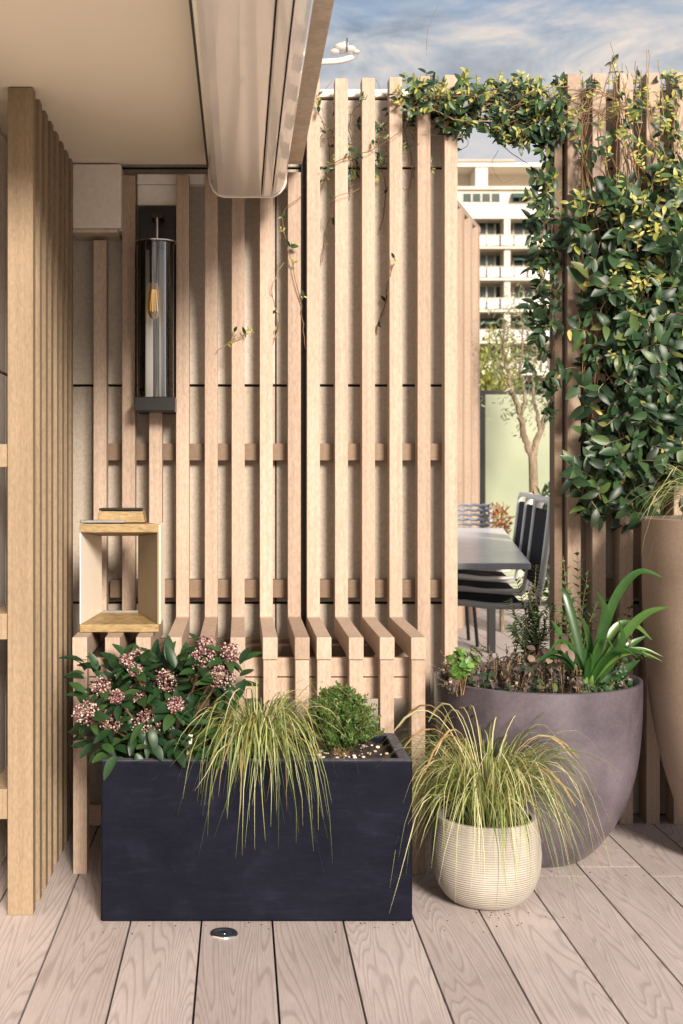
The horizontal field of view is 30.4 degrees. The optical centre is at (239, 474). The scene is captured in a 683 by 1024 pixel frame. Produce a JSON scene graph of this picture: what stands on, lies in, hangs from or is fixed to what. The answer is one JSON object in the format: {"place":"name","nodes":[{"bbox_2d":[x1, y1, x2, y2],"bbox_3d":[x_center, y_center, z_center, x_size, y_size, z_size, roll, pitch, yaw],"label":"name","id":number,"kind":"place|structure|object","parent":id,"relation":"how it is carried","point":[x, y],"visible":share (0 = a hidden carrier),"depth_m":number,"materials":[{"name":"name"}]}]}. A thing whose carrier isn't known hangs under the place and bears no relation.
{"place":"outdoors","nodes":[
{"label":"outdoors","id":0,"kind":"place"},
{"bbox_2d":[0,600,682,1023],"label":"deck floor","id":1,"kind":"structure","parent":0,"point":[594,954],"depth_m":2.46,"materials":[{"name":"beige wood"}]},
{"bbox_2d":[0,132,7,864],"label":"panel wall","id":2,"kind":"structure","parent":1,"relation":"on","point":[3,471],"depth_m":3.07,"materials":[{"name":"beige paint"}]},
{"bbox_2d":[0,0,333,163],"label":"ceiling slab","id":3,"kind":"structure","parent":2,"relation":"on","point":[111,81],"depth_m":2.62,"materials":[{"name":"beige paint"}]},
{"bbox_2d":[189,0,313,197],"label":"awning cassette","id":4,"kind":"object","parent":3,"relation":"attached to","point":[249,57],"visible":1,"depth_m":2.35,"materials":[{"name":"white metal"}]},
{"bbox_2d":[321,38,359,64],"bbox_3d":[0.205,-0.865,2.560,0.080,0.050,0.033,0,0,0],"label":"beam lamp","id":5,"kind":"object","parent":3,"relation":"attached to","point":[345,47],"visible":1,"depth_m":2.55,"materials":[{"name":"beige ceramic"}]},
{"bbox_2d":[0,88,72,914],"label":"slat fence","id":6,"kind":"object","parent":1,"relation":"on","point":[36,631],"visible":1,"depth_m":2.79,"materials":[{"name":"brown wood"}]},
{"bbox_2d":[210,927,237,938],"bbox_3d":[-0.033,0.948,2.587,0.059,0.004,0.059,0,0,0],"label":"floor spotlight","id":7,"kind":"object","parent":1,"relation":"on","point":[223,934],"visible":1,"depth_m":2.58,"materials":[{"name":"silver metal"}]},
{"bbox_2d":[193,921,279,1023],"bbox_3d":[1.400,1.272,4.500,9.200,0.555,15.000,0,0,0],"label":"deck gap","id":8,"kind":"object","parent":1,"relation":"attached to","point":[275,974],"depth_m":2.48,"materials":[{"name":"black"}]},
{"bbox_2d":[101,733,411,920],"bbox_3d":[0.035,0.778,2.801,0.663,0.343,0.288,0,0,0],"label":"rectangular planter","id":9,"kind":"object","parent":1,"relation":"on","point":[156,865],"visible":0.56,"depth_m":2.66,"materials":[{"name":"stone"}]},
{"bbox_2d":[59,633,262,780],"bbox_3d":[-0.179,0.502,2.790,0.460,0.311,0.323,0,0,0],"label":"flowering shrub","id":10,"kind":"object","parent":9,"relation":"in","point":[171,679],"visible":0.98,"depth_m":2.71,"materials":[{"name":"green plant"}]},
{"bbox_2d":[186,734,192,757],"bbox_3d":[-0.110,0.587,2.704,0.009,0.050,0.002,8,-10,-10],"label":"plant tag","id":11,"kind":"object","parent":9,"relation":"on","point":[190,742],"visible":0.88,"depth_m":2.70,"materials":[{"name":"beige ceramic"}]},
{"bbox_2d":[174,678,357,870],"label":"sedge grass","id":12,"kind":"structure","parent":9,"relation":"in","point":[260,734],"depth_m":2.64,"materials":[{"name":"green plant"}]},
{"bbox_2d":[295,680,384,756],"bbox_3d":[0.222,0.542,2.801,0.204,0.172,0.150,0,0,0],"label":"dwarf shrub","id":13,"kind":"object","parent":9,"relation":"on","point":[353,720],"visible":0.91,"depth_m":2.77,"materials":[{"name":"green plant"}]},
{"bbox_2d":[72,77,441,873],"bbox_3d":[0.101,-0.067,3.228,0.999,2.033,0.517,0,0,0],"label":"slatted bench","id":14,"kind":"object","parent":1,"relation":"on","point":[374,657],"visible":0.61,"depth_m":3.40,"materials":[{"name":"brown wood"}]},
{"bbox_2d":[80,522,164,631],"bbox_3d":[-0.294,0.253,3.163,0.197,0.265,0.206,0,0,0],"label":"lantern","id":15,"kind":"object","parent":14,"relation":"on","point":[148,615],"visible":0.96,"depth_m":3.12,"materials":[{"name":"yellow wood"}]},
{"bbox_2d":[80,520,125,522],"bbox_3d":[-0.338,0.115,3.087,0.110,0.007,0.050,0,0,-4],"label":"metal bar","id":16,"kind":"object","parent":15,"relation":"on","point":[102,521],"visible":1,"depth_m":3.06,"materials":[{"name":"metal"}]},
{"bbox_2d":[98,510,146,522],"bbox_3d":[-0.296,0.104,3.150,0.118,0.028,0.080,0,0,0],"label":"wood block","id":17,"kind":"object","parent":15,"relation":"on","point":[134,516],"depth_m":3.11,"materials":[{"name":"yellow wood"}]},
{"bbox_2d":[99,508,143,510],"bbox_3d":[-0.298,0.086,3.150,0.108,0.006,0.070,0,0,0],"label":"tray cover","id":18,"kind":"object","parent":17,"relation":"on","point":[120,509],"visible":1,"depth_m":3.12,"materials":[{"name":"black metal"}]},
{"bbox_2d":[134,207,176,413],"bbox_3d":[-0.227,-0.451,3.372,0.116,0.569,0.150,0,0,0],"label":"wall lamp","id":19,"kind":"object","parent":14,"relation":"attached to","point":[156,243],"visible":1,"depth_m":3.35,"materials":[{"name":"black metal"}]},
{"bbox_2d":[73,89,441,813],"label":"panel wall","id":20,"kind":"structure","parent":1,"relation":"on","point":[81,379],"depth_m":3.49,"materials":[{"name":"wood"}]},
{"bbox_2d":[73,164,124,240],"bbox_3d":[-0.390,-0.743,3.418,0.142,0.182,0.137,0,0,0],"label":"wall box","id":21,"kind":"object","parent":20,"relation":"attached to","point":[97,201],"visible":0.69,"depth_m":3.35,"materials":[{"name":"beige paint"}]},
{"bbox_2d":[137,174,205,207],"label":"lintel block","id":22,"kind":"structure","parent":20,"relation":"attached to","point":[156,190],"depth_m":3.46,"materials":[{"name":"beige paint"}]},
{"bbox_2d":[415,75,457,823],"bbox_3d":[0.537,-0.070,3.425,0.109,2.039,0.050,0,0,0],"label":"slat fence","id":23,"kind":"object","parent":1,"relation":"on","point":[449,392],"visible":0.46,"depth_m":3.40,"materials":[{"name":"brown wood"}]},
{"bbox_2d":[458,201,480,628],"bbox_3d":[1.393,-0.370,7.988,0.135,2.640,1.200,0,0,20],"label":"slat fence","id":24,"kind":"object","parent":1,"relation":"on","point":[469,230],"visible":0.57,"depth_m":8.03,"materials":[{"name":"wood"}]},
{"bbox_2d":[458,503,491,646],"bbox_3d":[1.180,0.556,7.050,0.448,0.791,0.430,0,0,0],"label":"wicker chair","id":25,"kind":"object","parent":1,"relation":"on","point":[479,525],"visible":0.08,"depth_m":7.08,"materials":[{"name":"grey wicker"}]},
{"bbox_2d":[431,804,541,909],"bbox_3d":[0.549,0.854,2.790,0.242,0.192,0.242,0,0,0],"label":"round pot","id":26,"kind":"object","parent":1,"relation":"on","point":[455,881],"visible":0.79,"depth_m":2.69,"materials":[{"name":"ceramic"}]},
{"bbox_2d":[379,701,622,926],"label":"sedge grass","id":27,"kind":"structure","parent":26,"relation":"in","point":[493,794],"depth_m":2.72,"materials":[{"name":"green plant"}]},
{"bbox_2d":[458,528,530,652],"bbox_3d":[0.709,0.620,5.480,0.965,0.660,2.931,0,0,10],"label":"garden table","id":28,"kind":"object","parent":1,"relation":"on","point":[488,549],"visible":0.26,"depth_m":4.93,"materials":[{"name":"black metal"}]},
{"bbox_2d":[458,492,532,578],"bbox_3d":[1.132,0.515,5.761,0.387,0.873,0.476,0,0,7],"label":"garden chair","id":29,"kind":"object","parent":1,"relation":"on","point":[485,574],"visible":0.23,"depth_m":5.81,"materials":[{"name":"black"}]},
{"bbox_2d":[481,501,514,631],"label":"red shrub","id":30,"kind":"object","parent":1,"relation":"on","point":[495,516],"visible":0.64,"depth_m":7.57,"materials":[{"name":"orange plant"}]},
{"bbox_2d":[458,493,542,590],"bbox_3d":[1.030,0.515,5.161,0.387,0.873,0.476,0,0,7],"label":"garden chair","id":31,"kind":"object","parent":1,"relation":"on","point":[485,584],"visible":0.38,"depth_m":5.25,"materials":[{"name":"black"}]},
{"bbox_2d":[480,323,523,389],"bbox_3d":[2.086,-0.159,10.219,0.595,2.219,0.659,0,0,-32],"label":"conifer","id":32,"kind":"object","parent":1,"relation":"on","point":[488,380],"visible":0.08,"depth_m":10.13,"materials":[{"name":"plant"}]},
{"bbox_2d":[458,496,548,609],"bbox_3d":[0.937,0.515,4.611,0.387,0.873,0.476,0,0,7],"label":"garden chair","id":33,"kind":"object","parent":1,"relation":"on","point":[538,549],"visible":0.47,"depth_m":4.58,"materials":[{"name":"black fabric"}]},
{"bbox_2d":[471,271,548,619],"bbox_3d":[1.837,-0.194,8.186,0.733,2.290,0.867,0,0,0],"label":"olive tree","id":34,"kind":"object","parent":1,"relation":"on","point":[531,452],"visible":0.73,"depth_m":8.17,"materials":[{"name":"green plant"}]},
{"bbox_2d":[480,390,548,599],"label":"garden wall","id":35,"kind":"structure","parent":1,"relation":"on","point":[504,469],"depth_m":9.00,"materials":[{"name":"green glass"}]},
{"bbox_2d":[522,482,548,638],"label":"garden bush","id":36,"kind":"object","parent":1,"relation":"on","point":[545,505],"visible":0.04,"depth_m":7.22,"materials":[{"name":"green plant"}]},
{"bbox_2d":[434,661,642,866],"bbox_3d":[0.740,0.726,3.120,0.507,0.448,0.508,0,0,0],"label":"bowl planter","id":37,"kind":"object","parent":1,"relation":"on","point":[608,724],"visible":0.52,"depth_m":2.91,"materials":[{"name":"grey concrete"}]},
{"bbox_2d":[432,650,458,696],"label":"trailing weed","id":38,"kind":"object","parent":37,"relation":"in","point":[453,683],"visible":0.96,"depth_m":2.94,"materials":[{"name":"brown plant"}]},
{"bbox_2d":[446,641,485,695],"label":"potted plant","id":39,"kind":"object","parent":37,"relation":"on","point":[462,665],"visible":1,"depth_m":2.95,"materials":[{"name":"green plant"}]},
{"bbox_2d":[472,634,574,691],"bbox_3d":[0.661,0.448,2.954,0.243,0.132,0.122,0,0,0],"label":"bronze leaf plant","id":40,"kind":"object","parent":37,"relation":"on","point":[564,648],"visible":0.82,"depth_m":2.95,"materials":[{"name":"brown plant"}]},
{"bbox_2d":[502,564,563,676],"bbox_3d":[0.752,0.380,3.257,0.175,0.292,0.126,0,0,-19],"label":"spurge plant","id":41,"kind":"object","parent":37,"relation":"in","point":[533,636],"visible":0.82,"depth_m":3.24,"materials":[{"name":"green plant"}]},
{"bbox_2d":[438,640,630,692],"bbox_3d":[0.751,0.481,3.113,0.467,0.098,0.441,0,0,-30],"label":"bronze heather","id":42,"kind":"object","parent":37,"relation":"in","point":[509,665],"visible":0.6,"depth_m":3.04,"materials":[{"name":"brown plant"}]},
{"bbox_2d":[442,659,632,692],"bbox_3d":[0.742,0.510,3.117,0.477,0.073,0.492,0,0,0],"label":"ground cover","id":43,"kind":"object","parent":37,"relation":"in","point":[555,686],"visible":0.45,"depth_m":2.98,"materials":[{"name":"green plant"}]},
{"bbox_2d":[553,552,601,663],"bbox_3d":[0.870,0.357,3.224,0.134,0.336,0.074,0,0,-31],"label":"willow herb","id":44,"kind":"object","parent":37,"relation":"on","point":[567,629],"visible":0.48,"depth_m":3.23,"materials":[{"name":"green plant"}]},
{"bbox_2d":[531,568,668,691],"bbox_3d":[0.850,0.379,2.964,0.326,0.315,0.178,0,0,0],"label":"strap leaf plant","id":45,"kind":"object","parent":37,"relation":"in","point":[595,662],"visible":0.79,"depth_m":2.99,"materials":[{"name":"green plant"}]},
{"bbox_2d":[608,600,645,687],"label":"trailing weed","id":46,"kind":"object","parent":37,"relation":"in","point":[621,669],"visible":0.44,"depth_m":3.03,"materials":[{"name":"green plant"}]},
{"bbox_2d":[559,89,665,813],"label":"panel wall","id":47,"kind":"structure","parent":1,"relation":"on","point":[609,523],"depth_m":3.49,"materials":[{"name":"wood"}]},
{"bbox_2d":[549,73,682,823],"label":"slat fence","id":48,"kind":"object","parent":1,"relation":"on","point":[564,534],"visible":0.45,"depth_m":3.40,"materials":[{"name":"brown wood"}]},
{"bbox_2d":[216,5,682,533],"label":"climbing vine","id":49,"kind":"object","parent":48,"relation":"attached to","point":[643,228],"visible":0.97,"depth_m":3.31,"materials":[{"name":"green plant"}]},
{"bbox_2d":[641,515,682,824],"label":"tall pot","id":50,"kind":"object","parent":1,"relation":"on","point":[663,628],"visible":0.96,"depth_m":3.02,"materials":[{"name":"beige ceramic"}]},
{"bbox_2d":[623,461,682,553],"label":"sedge grass","id":51,"kind":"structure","parent":50,"relation":"in","point":[675,492],"depth_m":3.10,"materials":[{"name":"green plant"}]},
{"bbox_2d":[319,0,682,162],"label":"sky","id":52,"kind":"structure","parent":0,"point":[546,38],"materials":[{"name":"blue"}]},
{"bbox_2d":[458,159,548,389],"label":"apartment building","id":53,"kind":"structure","parent":0,"point":[493,205],"depth_m":110.80,"materials":[{"name":"white concrete"}]},
{"bbox_2d":[462,193,500,201],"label":"window","id":54,"kind":"structure","parent":53,"relation":"in","point":[466,197],"depth_m":110.75,"materials":[{"name":"white glass"}]},
{"bbox_2d":[478,224,499,244],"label":"window","id":55,"kind":"structure","parent":53,"relation":"in","point":[486,229],"depth_m":112.11,"materials":[{"name":"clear glass"}]},
{"bbox_2d":[480,255,499,275],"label":"window","id":56,"kind":"structure","parent":53,"relation":"in","point":[494,260],"depth_m":112.11,"materials":[{"name":"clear glass"}]},
{"bbox_2d":[480,287,499,307],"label":"window","id":57,"kind":"structure","parent":53,"relation":"in","point":[494,292],"depth_m":112.11,"materials":[{"name":"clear glass"}]},
{"bbox_2d":[480,324,499,337],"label":"window","id":58,"kind":"structure","parent":53,"relation":"in","point":[484,326],"depth_m":112.11,"materials":[{"name":"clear glass"}]},
{"bbox_2d":[513,259,532,275],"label":"window","id":59,"kind":"structure","parent":53,"relation":"in","point":[515,262],"depth_m":112.11,"materials":[{"name":"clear glass"}]},
{"bbox_2d":[513,322,532,337],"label":"window","id":60,"kind":"structure","parent":53,"relation":"in","point":[513,322],"depth_m":112.11,"materials":[{"name":"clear glass"}]},
{"bbox_2d":[512,196,534,201],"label":"window","id":61,"kind":"structure","parent":53,"relation":"in","point":[514,199],"depth_m":110.75,"materials":[{"name":"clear glass"}]},
{"bbox_2d":[513,287,541,307],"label":"window","id":62,"kind":"structure","parent":53,"relation":"in","point":[528,289],"depth_m":112.11,"materials":[{"name":"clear glass"}]},
{"bbox_2d":[513,355,541,369],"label":"window","id":63,"kind":"structure","parent":53,"relation":"in","point":[517,355],"depth_m":112.11,"materials":[{"name":"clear glass"}]},
{"bbox_2d":[513,224,544,244],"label":"window","id":64,"kind":"structure","parent":53,"relation":"in","point":[518,229],"depth_m":112.11,"materials":[{"name":"clear glass"}]},
{"bbox_2d":[519,387,543,389],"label":"window","id":65,"kind":"structure","parent":53,"relation":"in","point":[527,388],"depth_m":112.11,"materials":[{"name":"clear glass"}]}
]}

